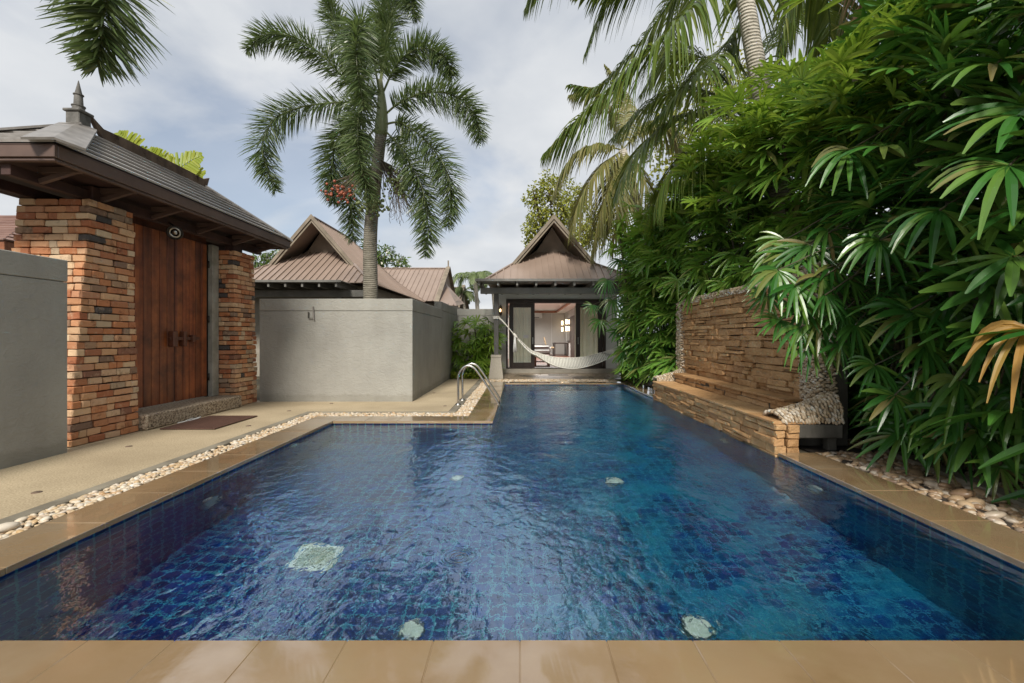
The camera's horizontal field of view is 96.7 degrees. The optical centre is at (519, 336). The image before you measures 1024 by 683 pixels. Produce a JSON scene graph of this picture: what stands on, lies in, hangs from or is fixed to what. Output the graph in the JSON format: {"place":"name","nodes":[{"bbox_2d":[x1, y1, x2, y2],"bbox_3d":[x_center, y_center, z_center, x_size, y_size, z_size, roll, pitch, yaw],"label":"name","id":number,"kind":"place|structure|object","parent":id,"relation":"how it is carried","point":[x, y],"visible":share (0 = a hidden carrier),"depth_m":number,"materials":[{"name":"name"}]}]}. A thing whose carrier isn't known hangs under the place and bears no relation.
{"place":"outdoors","nodes":[
{"label":"outdoors","id":0,"kind":"place"},
{"bbox_2d":[0,215,21,250],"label":"neighbour house","id":1,"kind":"structure","parent":0,"point":[7,227],"depth_m":8.78,"materials":[{"name":"pink tile"}]},
{"bbox_2d":[0,379,478,518],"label":"terrace paving","id":2,"kind":"structure","parent":0,"point":[75,469],"depth_m":5.06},
{"bbox_2d":[0,249,67,469],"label":"garden wall","id":3,"kind":"structure","parent":2,"relation":"on","point":[33,357],"depth_m":4.57,"materials":[{"name":"grey paint"}]},
{"bbox_2d":[136,395,241,430],"bbox_3d":[-5.310,1.144,7.100,0.680,0.212,2.080,0,0,0],"label":"gate step","id":4,"kind":"object","parent":2,"relation":"on","point":[157,416],"visible":0.68,"depth_m":6.86,"materials":[{"name":"grey stone"}]},
{"bbox_2d":[208,245,218,395],"bbox_3d":[-5.490,-0.286,8.015,0.260,2.647,0.170,0,0,0],"label":"door jamb","id":5,"kind":"object","parent":4,"relation":"on","point":[213,324],"depth_m":7.96,"materials":[{"name":"concrete"}]},
{"bbox_2d":[128,216,209,407],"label":"wooden gate","id":6,"kind":"structure","parent":5,"relation":"attached to","point":[172,317],"depth_m":7.02,"materials":[{"name":"red wood"}]},
{"bbox_2d":[128,223,173,407],"bbox_3d":[-5.440,-0.292,6.620,0.040,2.615,1.028,0,0,0],"label":"door leaf","id":7,"kind":"structure","parent":6,"relation":"in","point":[153,260],"depth_m":6.73,"materials":[{"name":"red wood"}]},
{"bbox_2d":[174,238,206,400],"bbox_3d":[-5.447,-0.292,7.530,0.056,2.615,0.700,0,0,0],"label":"door leaf","id":8,"kind":"structure","parent":6,"relation":"in","point":[190,256],"depth_m":7.48,"materials":[{"name":"red wood"}]},
{"bbox_2d":[177,416,200,422],"bbox_3d":[-4.885,1.228,6.755,0.106,0.034,0.417,0,0,0],"label":"rope scrap","id":9,"kind":"object","parent":2,"relation":"on","point":[190,419],"visible":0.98,"depth_m":6.74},
{"bbox_2d":[160,415,256,428],"bbox_3d":[-4.479,1.238,6.620,0.743,0.021,1.000,0,0,0],"label":"door mat","id":10,"kind":"object","parent":2,"relation":"on","point":[213,422],"depth_m":6.54,"materials":[{"name":"brown fabric"}]},
{"bbox_2d":[259,299,441,401],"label":"garden wall","id":11,"kind":"structure","parent":2,"relation":"on","point":[362,350],"depth_m":8.80,"materials":[{"name":"grey paint"}]},
{"bbox_2d":[308,306,314,319],"bbox_3d":[-4.023,-0.458,8.770,0.127,0.262,0.030,0,0,0],"label":"wall hook","id":12,"kind":"object","parent":11,"relation":"attached to","point":[313,318],"depth_m":8.76,"materials":[{"name":"metal"}]},
{"bbox_2d":[434,301,456,382],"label":"garden wall","id":13,"kind":"structure","parent":2,"relation":"on","point":[449,315],"depth_m":13.18,"materials":[{"name":"grey paint"}]},
{"bbox_2d":[22,338,807,527],"bbox_3d":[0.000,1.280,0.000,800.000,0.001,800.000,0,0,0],"label":"ground","id":14,"kind":"structure","parent":0,"point":[258,395],"depth_m":10.69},
{"bbox_2d":[11,198,138,446],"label":"brick pillar","id":15,"kind":"structure","parent":14,"relation":"on","point":[90,241],"depth_m":5.44,"materials":[{"name":"brown brick"}]},
{"bbox_2d":[34,0,174,86],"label":"foxtail palm","id":16,"kind":"object","parent":14,"relation":"on","point":[96,52],"visible":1,"depth_m":4.98,"materials":[{"name":"green plant"}]},
{"bbox_2d":[114,130,205,177],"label":"areca palm","id":17,"kind":"object","parent":14,"relation":"on","point":[193,165],"visible":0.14,"depth_m":9.40,"materials":[{"name":"green plant"}]},
{"bbox_2d":[219,250,256,404],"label":"brick pillar","id":18,"kind":"structure","parent":14,"relation":"on","point":[237,358],"depth_m":8.20,"materials":[{"name":"brown brick"}]},
{"bbox_2d":[0,80,292,254],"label":"gate roof","id":19,"kind":"structure","parent":18,"relation":"on","point":[74,156],"depth_m":5.70,"materials":[{"name":"grey wood"}]},
{"bbox_2d":[166,223,183,239],"bbox_3d":[-5.096,-1.573,6.730,0.210,0.296,0.293,0,0,-32],"label":"gate lamp","id":20,"kind":"object","parent":19,"relation":"attached to","point":[173,232],"visible":1,"depth_m":6.65,"materials":[{"name":"metal"}]},
{"bbox_2d":[0,379,481,523],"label":"kerb","id":21,"kind":"structure","parent":14,"relation":"on","point":[100,487],"depth_m":4.57,"materials":[{"name":"stone"}]},
{"bbox_2d":[251,250,278,267],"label":"plumeria tree","id":22,"kind":"object","parent":14,"relation":"on","point":[264,257],"visible":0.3,"depth_m":23.80,"materials":[{"name":"green plant"}]},
{"bbox_2d":[0,379,619,539],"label":"pebbles","id":23,"kind":"object","parent":14,"relation":"on","point":[8,529],"visible":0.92,"depth_m":4.48,"materials":[{"name":"white stone"}]},
{"bbox_2d":[252,214,425,375],"bbox_3d":[-6.600,-1.305,16.703,4.800,5.110,8.265,0,0,0],"label":"neighbour villa","id":24,"kind":"object","parent":14,"relation":"on","point":[319,259],"visible":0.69,"depth_m":14.29,"materials":[{"name":"beige metal"}]},
{"bbox_2d":[238,0,490,298],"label":"foxtail palm","id":25,"kind":"object","parent":14,"relation":"on","point":[370,43],"visible":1,"depth_m":9.18,"materials":[{"name":"green plant"}]},
{"bbox_2d":[359,238,411,267],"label":"plumeria tree","id":26,"kind":"object","parent":14,"relation":"on","point":[382,260],"visible":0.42,"depth_m":25.86,"materials":[{"name":"green plant"}]},
{"bbox_2d":[383,260,463,308],"bbox_3d":[-6.221,-1.475,24.849,6.559,5.450,7.328,0,0,0],"label":"villa","id":27,"kind":"object","parent":14,"relation":"on","point":[429,286],"visible":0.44,"depth_m":23.63,"materials":[{"name":"beige metal"}]},
{"bbox_2d":[456,285,468,308],"bbox_3d":[-5.925,-1.211,32.000,4.150,4.922,6.426,0,0,0],"label":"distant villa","id":28,"kind":"object","parent":14,"relation":"on","point":[461,296],"visible":0.05,"depth_m":32.25,"materials":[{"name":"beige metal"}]},
{"bbox_2d":[450,315,491,376],"bbox_3d":[-1.527,0.361,14.223,1.651,2.137,1.621,0,0,0],"label":"fan palm bush","id":29,"kind":"object","parent":14,"relation":"on","point":[471,349],"visible":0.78,"depth_m":13.91,"materials":[{"name":"green plant"}]},
{"bbox_2d":[452,271,492,308],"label":"distant palm","id":30,"kind":"object","parent":14,"relation":"on","point":[472,277],"visible":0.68,"depth_m":29.87,"materials":[{"name":"green plant"}]},
{"bbox_2d":[457,309,493,371],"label":"garden wall","id":31,"kind":"structure","parent":14,"relation":"on","point":[465,313],"depth_m":15.40,"materials":[{"name":"grey paint"}]},
{"bbox_2d":[0,382,1023,682],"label":"pool coping","id":32,"kind":"object","parent":14,"relation":"on","point":[542,662],"visible":0.93,"depth_m":1.79,"materials":[{"name":"stone"}]},
{"bbox_2d":[455,365,499,406],"bbox_3d":[-0.778,1.054,8.380,0.839,1.092,0.116,0,0,0],"label":"pool handrail","id":33,"kind":"object","parent":32,"relation":"on","point":[483,380],"visible":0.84,"depth_m":8.36,"materials":[{"name":"silver metal"}]},
{"bbox_2d":[460,363,501,402],"bbox_3d":[-0.778,1.054,9.000,0.839,1.092,0.116,0,0,0],"label":"pool handrail","id":34,"kind":"object","parent":32,"relation":"on","point":[486,378],"visible":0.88,"depth_m":8.98,"materials":[{"name":"silver metal"}]},
{"bbox_2d":[1,384,1023,576],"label":"pool basin","id":35,"kind":"object","parent":14,"relation":"in","point":[544,384],"visible":0.15,"depth_m":3.18,"materials":[{"name":"blue tile"}]},
{"bbox_2d":[0,385,1023,641],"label":"water","id":36,"kind":"structure","parent":35,"relation":"in","point":[606,513],"depth_m":2.75,"materials":[{"name":"blue liquid"}]},
{"bbox_2d":[475,214,629,372],"bbox_3d":[1.260,-1.305,21.229,5.080,5.110,16.617,0,0,0],"label":"pool villa","id":37,"kind":"object","parent":14,"relation":"on","point":[549,276],"visible":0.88,"depth_m":15.62,"materials":[{"name":"beige metal"}]},
{"bbox_2d":[509,306,530,365],"bbox_3d":[0.050,-0.039,16.070,0.900,2.142,0.070,0,0,0],"label":"curtain","id":38,"kind":"object","parent":37,"relation":"hanging from","point":[521,322],"visible":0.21,"depth_m":16.06,"materials":[{"name":"beige fabric"}]},
{"bbox_2d":[510,303,534,366],"bbox_3d":[0.075,-0.059,15.810,0.870,2.232,0.080,0,0,0],"label":"sliding door","id":39,"kind":"structure","parent":37,"relation":"in","point":[516,305],"depth_m":15.80,"materials":[{"name":"brown wood"}]},
{"bbox_2d":[535,313,541,317],"bbox_3d":[0.940,-1.360,28.460,0.880,0.380,0.240,0,0,0],"label":"air conditioner","id":40,"kind":"object","parent":37,"relation":"attached to","point":[538,315],"visible":0.31,"depth_m":28.36,"materials":[{"name":"white plastic"}]},
{"bbox_2d":[535,344,550,354],"bbox_3d":[0.760,0.769,26.300,1.920,0.638,2.200,0,0,0],"label":"bed","id":41,"kind":"object","parent":37,"relation":"on","point":[544,349],"visible":0.35,"depth_m":25.21,"materials":[{"name":"grey fabric"}]},
{"bbox_2d":[493,316,620,368],"bbox_3d":[1.082,0.155,13.449,3.798,1.555,0.626,0,0,0],"label":"hammock","id":42,"kind":"object","parent":37,"relation":"hanging from","point":[575,362],"visible":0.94,"depth_m":13.51,"materials":[{"name":"white fabric"}]},
{"bbox_2d":[553,343,567,355],"bbox_3d":[2.355,0.710,26.700,0.810,0.759,1.200,0,0,0],"label":"desk","id":43,"kind":"object","parent":37,"relation":"on","point":[566,349],"visible":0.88,"depth_m":26.12,"materials":[{"name":"brown wood"}]},
{"bbox_2d":[565,319,567,330],"bbox_3d":[2.715,-0.670,26.041,0.230,0.660,0.198,0,0,0],"label":"window","id":44,"kind":"structure","parent":37,"relation":"attached to","point":[566,322],"depth_m":25.97,"materials":[{"name":"white glass"}]},
{"bbox_2d":[567,318,569,341],"bbox_3d":[2.768,-0.385,25.800,0.053,1.370,1.600,0,0,0],"label":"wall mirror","id":45,"kind":"object","parent":37,"relation":"attached to","point":[568,334],"depth_m":25.72,"materials":[{"name":"grey mirror"}]},
{"bbox_2d":[570,315,574,356],"bbox_3d":[2.743,-0.006,23.450,0.106,2.188,2.300,0,0,0],"label":"curtain","id":46,"kind":"object","parent":37,"relation":"on","point":[572,336],"visible":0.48,"depth_m":23.57,"materials":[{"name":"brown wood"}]},
{"bbox_2d":[575,306,597,356],"bbox_3d":[2.355,-0.039,16.070,0.850,2.142,0.070,0,0,0],"label":"curtain","id":47,"kind":"object","parent":37,"relation":"hanging from","point":[588,342],"visible":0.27,"depth_m":16.07,"materials":[{"name":"beige fabric"}]},
{"bbox_2d":[576,303,601,366],"bbox_3d":[2.400,-0.059,15.825,0.920,2.232,0.050,0,0,0],"label":"sliding door","id":48,"kind":"structure","parent":37,"relation":"in","point":[578,305],"depth_m":15.80,"materials":[{"name":"brown wood"}]},
{"bbox_2d":[520,169,615,251],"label":"broadleaf tree","id":49,"kind":"object","parent":14,"relation":"on","point":[545,212],"visible":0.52,"depth_m":32.91,"materials":[{"name":"green plant"}]},
{"bbox_2d":[551,64,686,266],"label":"coconut palm","id":50,"kind":"object","parent":14,"relation":"on","point":[612,166],"visible":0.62,"depth_m":14.01,"materials":[{"name":"green plant"}]},
{"bbox_2d":[608,365,632,381],"bbox_3d":[3.034,1.129,13.029,1.008,0.685,0.835,0,0,29],"label":"bird nest fern","id":51,"kind":"object","parent":14,"relation":"on","point":[624,378],"visible":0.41,"depth_m":12.94,"materials":[{"name":"green plant"}]},
{"bbox_2d":[652,261,847,456],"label":"stone bench wall","id":52,"kind":"structure","parent":14,"relation":"on","point":[732,376],"depth_m":6.40,"materials":[{"name":"stone"}]},
{"bbox_2d":[643,380,1023,529],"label":"planting bed soil","id":53,"kind":"structure","parent":14,"relation":"on","point":[853,432],"depth_m":5.10,"materials":[{"name":"brown soil"}]},
{"bbox_2d":[581,258,649,382],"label":"lady palm","id":54,"kind":"object","parent":53,"relation":"on","point":[601,322],"visible":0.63,"depth_m":11.92,"materials":[{"name":"green plant"}]},
{"bbox_2d":[598,211,635,382],"bbox_3d":[2.704,-1.037,12.006,1.216,4.618,0.876,0,0,0],"label":"dracaena","id":55,"kind":"object","parent":53,"relation":"on","point":[611,250],"visible":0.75,"depth_m":11.99,"materials":[{"name":"green plant"}]},
{"bbox_2d":[613,250,666,381],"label":"lady palm","id":56,"kind":"object","parent":53,"relation":"on","point":[622,299],"visible":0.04,"depth_m":12.75,"materials":[{"name":"green plant"}]},
{"bbox_2d":[607,222,687,383],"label":"lady palm","id":57,"kind":"object","parent":53,"relation":"on","point":[631,324],"visible":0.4,"depth_m":11.60,"materials":[{"name":"green plant"}]},
{"bbox_2d":[621,176,719,277],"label":"lady palm","id":58,"kind":"object","parent":53,"relation":"on","point":[645,229],"visible":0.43,"depth_m":10.20,"materials":[{"name":"green plant"}]},
{"bbox_2d":[627,197,725,386],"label":"lady palm","id":59,"kind":"object","parent":53,"relation":"on","point":[651,300],"visible":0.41,"depth_m":10.66,"materials":[{"name":"green plant"}]},
{"bbox_2d":[655,230,723,361],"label":"lady palm","id":60,"kind":"object","parent":53,"relation":"on","point":[659,288],"visible":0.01,"depth_m":11.82,"materials":[{"name":"green plant"}]},
{"bbox_2d":[523,0,883,239],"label":"coconut palm","id":61,"kind":"object","parent":53,"relation":"on","point":[747,32],"visible":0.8,"depth_m":8.12,"materials":[{"name":"green plant"}]},
{"bbox_2d":[648,177,760,379],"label":"lady palm","id":62,"kind":"object","parent":53,"relation":"on","point":[672,284],"visible":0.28,"depth_m":9.75,"materials":[{"name":"green plant"}]},
{"bbox_2d":[602,7,832,255],"bbox_3d":[4.484,-2.985,9.590,5.577,8.592,3.515,0,0,0],"label":"coconut palm","id":63,"kind":"object","parent":53,"relation":"on","point":[641,152],"visible":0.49,"depth_m":9.30,"materials":[{"name":"green plant"}]},
{"bbox_2d":[687,194,769,292],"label":"lady palm","id":64,"kind":"object","parent":53,"relation":"on","point":[718,240],"visible":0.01,"depth_m":10.32,"materials":[{"name":"green plant"}]},
{"bbox_2d":[654,87,807,251],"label":"lady palm","id":65,"kind":"object","parent":53,"relation":"on","point":[704,142],"visible":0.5,"depth_m":8.02,"materials":[{"name":"green plant"}]},
{"bbox_2d":[677,242,802,312],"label":"lady palm","id":66,"kind":"object","parent":53,"relation":"on","point":[735,281],"visible":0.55,"depth_m":7.91,"materials":[{"name":"green plant"}]},
{"bbox_2d":[677,136,810,295],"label":"lady palm","id":67,"kind":"object","parent":53,"relation":"on","point":[710,219],"visible":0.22,"depth_m":8.52,"materials":[{"name":"green plant"}]},
{"bbox_2d":[706,96,873,341],"bbox_3d":[4.535,-1.294,7.687,2.637,5.398,2.796,0,0,41],"label":"lady palm","id":68,"kind":"object","parent":53,"relation":"on","point":[743,180],"visible":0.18,"depth_m":7.47,"materials":[{"name":"green plant"}]},
{"bbox_2d":[728,164,853,276],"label":"lady palm","id":69,"kind":"object","parent":53,"relation":"on","point":[763,210],"visible":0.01,"depth_m":8.92,"materials":[{"name":"green plant"}]},
{"bbox_2d":[692,31,929,253],"bbox_3d":[3.981,-1.412,6.435,2.300,5.365,2.960,0,0,-32],"label":"lady palm","id":70,"kind":"object","parent":53,"relation":"on","point":[760,116],"visible":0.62,"depth_m":6.58,"materials":[{"name":"green plant"}]},
{"bbox_2d":[635,381,1023,533],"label":"pebbles","id":71,"kind":"object","parent":53,"relation":"on","point":[958,495],"visible":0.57,"depth_m":3.81,"materials":[{"name":"white stone"}]},
{"bbox_2d":[742,207,923,454],"bbox_3d":[3.380,-0.085,4.910,1.920,2.698,1.017,0,0,0],"label":"lady palm","id":72,"kind":"object","parent":53,"relation":"on","point":[806,307],"visible":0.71,"depth_m":4.79,"materials":[{"name":"green plant"}]},
{"bbox_2d":[735,36,951,434],"bbox_3d":[4.597,-1.395,6.300,2.954,5.401,2.812,0,0,0],"label":"lady palm","id":73,"kind":"object","parent":53,"relation":"on","point":[790,224],"visible":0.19,"depth_m":6.26,"materials":[{"name":"green plant"}]},
{"bbox_2d":[789,79,933,384],"bbox_3d":[5.693,-1.496,7.379,2.584,5.645,2.618,0,0,-30],"label":"lady palm","id":74,"kind":"object","parent":53,"relation":"on","point":[802,226],"visible":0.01,"depth_m":7.14,"materials":[{"name":"green plant"}]},
{"bbox_2d":[752,0,1019,389],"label":"lady palm","id":75,"kind":"object","parent":53,"relation":"on","point":[836,63],"visible":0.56,"depth_m":4.95,"materials":[{"name":"green plant"}]},
{"bbox_2d":[772,0,1020,261],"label":"coconut palm","id":76,"kind":"object","parent":53,"relation":"on","point":[789,16],"visible":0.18,"depth_m":6.67,"materials":[{"name":"green plant"}]},
{"bbox_2d":[787,0,1023,440],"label":"lady palm","id":77,"kind":"object","parent":53,"relation":"on","point":[843,202],"visible":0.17,"depth_m":5.14,"materials":[{"name":"green plant"}]},
{"bbox_2d":[805,50,1023,505],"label":"lady palm","id":78,"kind":"object","parent":53,"relation":"on","point":[1011,172],"visible":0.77,"depth_m":3.64,"materials":[{"name":"green plant"}]},
{"bbox_2d":[826,0,1023,487],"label":"lady palm","id":79,"kind":"object","parent":53,"relation":"on","point":[905,40],"visible":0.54,"depth_m":4.01,"materials":[{"name":"green plant"}]},
{"bbox_2d":[864,46,987,396],"bbox_3d":[5.693,-1.557,5.813,2.555,5.798,2.662,0,0,0],"label":"lady palm","id":80,"kind":"object","parent":53,"relation":"on","point":[916,206],"visible":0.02,"depth_m":5.55,"materials":[{"name":"green plant"}]},
{"bbox_2d":[886,450,1023,507],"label":"planting bed kerb","id":81,"kind":"structure","parent":53,"relation":"on","point":[1000,492],"depth_m":3.91,"materials":[{"name":"stone"}]},
{"bbox_2d":[896,0,1023,502],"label":"lady palm","id":82,"kind":"object","parent":53,"relation":"on","point":[998,217],"visible":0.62,"depth_m":3.31,"materials":[{"name":"green plant"}]},
{"bbox_2d":[926,14,1022,447],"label":"lady palm","id":83,"kind":"object","parent":53,"relation":"on","point":[971,186],"visible":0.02,"depth_m":4.48,"materials":[{"name":"green plant"}]},
{"bbox_2d":[962,320,1023,412],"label":"withered fan palm","id":84,"kind":"object","parent":53,"relation":"on","point":[981,340],"visible":0.88,"depth_m":2.98,"materials":[{"name":"orange plant"}]},
{"bbox_2d":[454,286,479,308],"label":"distant palm","id":85,"kind":"object","parent":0,"point":[468,295],"visible":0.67,"depth_m":30.62,"materials":[{"name":"green plant"}]},
{"bbox_2d":[473,283,493,308],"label":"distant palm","id":86,"kind":"object","parent":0,"point":[487,285],"visible":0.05,"depth_m":31.89,"materials":[{"name":"green plant"}]},
{"bbox_2d":[0,0,978,337],"label":"sky","id":87,"kind":"structure","parent":0,"point":[196,99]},
{"bbox_2d":[453,373,648,379],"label":"veranda paving","id":88,"kind":"structure","parent":0,"point":[580,376],"depth_m":14.35,"materials":[{"name":"brown stone"}]},
{"bbox_2d":[450,372,488,378],"bbox_3d":[-1.443,1.184,13.800,1.285,0.285,0.706,0,0,0],"label":"ground cover","id":89,"kind":"object","parent":88,"relation":"on","point":[466,375],"visible":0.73,"depth_m":13.58,"materials":[{"name":"green plant"}]},
{"bbox_2d":[465,315,506,374],"bbox_3d":[-1.052,0.271,14.295,1.327,2.004,1.623,0,0,0],"label":"fan palm bush","id":90,"kind":"object","parent":88,"relation":"on","point":[490,335],"visible":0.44,"depth_m":14.09,"materials":[{"name":"green plant"}]},
{"bbox_2d":[489,294,503,378],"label":"veranda column","id":91,"kind":"structure","parent":88,"relation":"on","point":[496,370],"depth_m":13.55,"materials":[{"name":"paint"}]},
{"bbox_2d":[631,28,779,232],"bbox_3d":[8.743,-5.933,19.957,7.946,14.478,3.716,0,0,0],"label":"broadleaf tree","id":92,"kind":"object","parent":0,"point":[666,162],"visible":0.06,"depth_m":19.88,"materials":[{"name":"green plant"}]}
]}

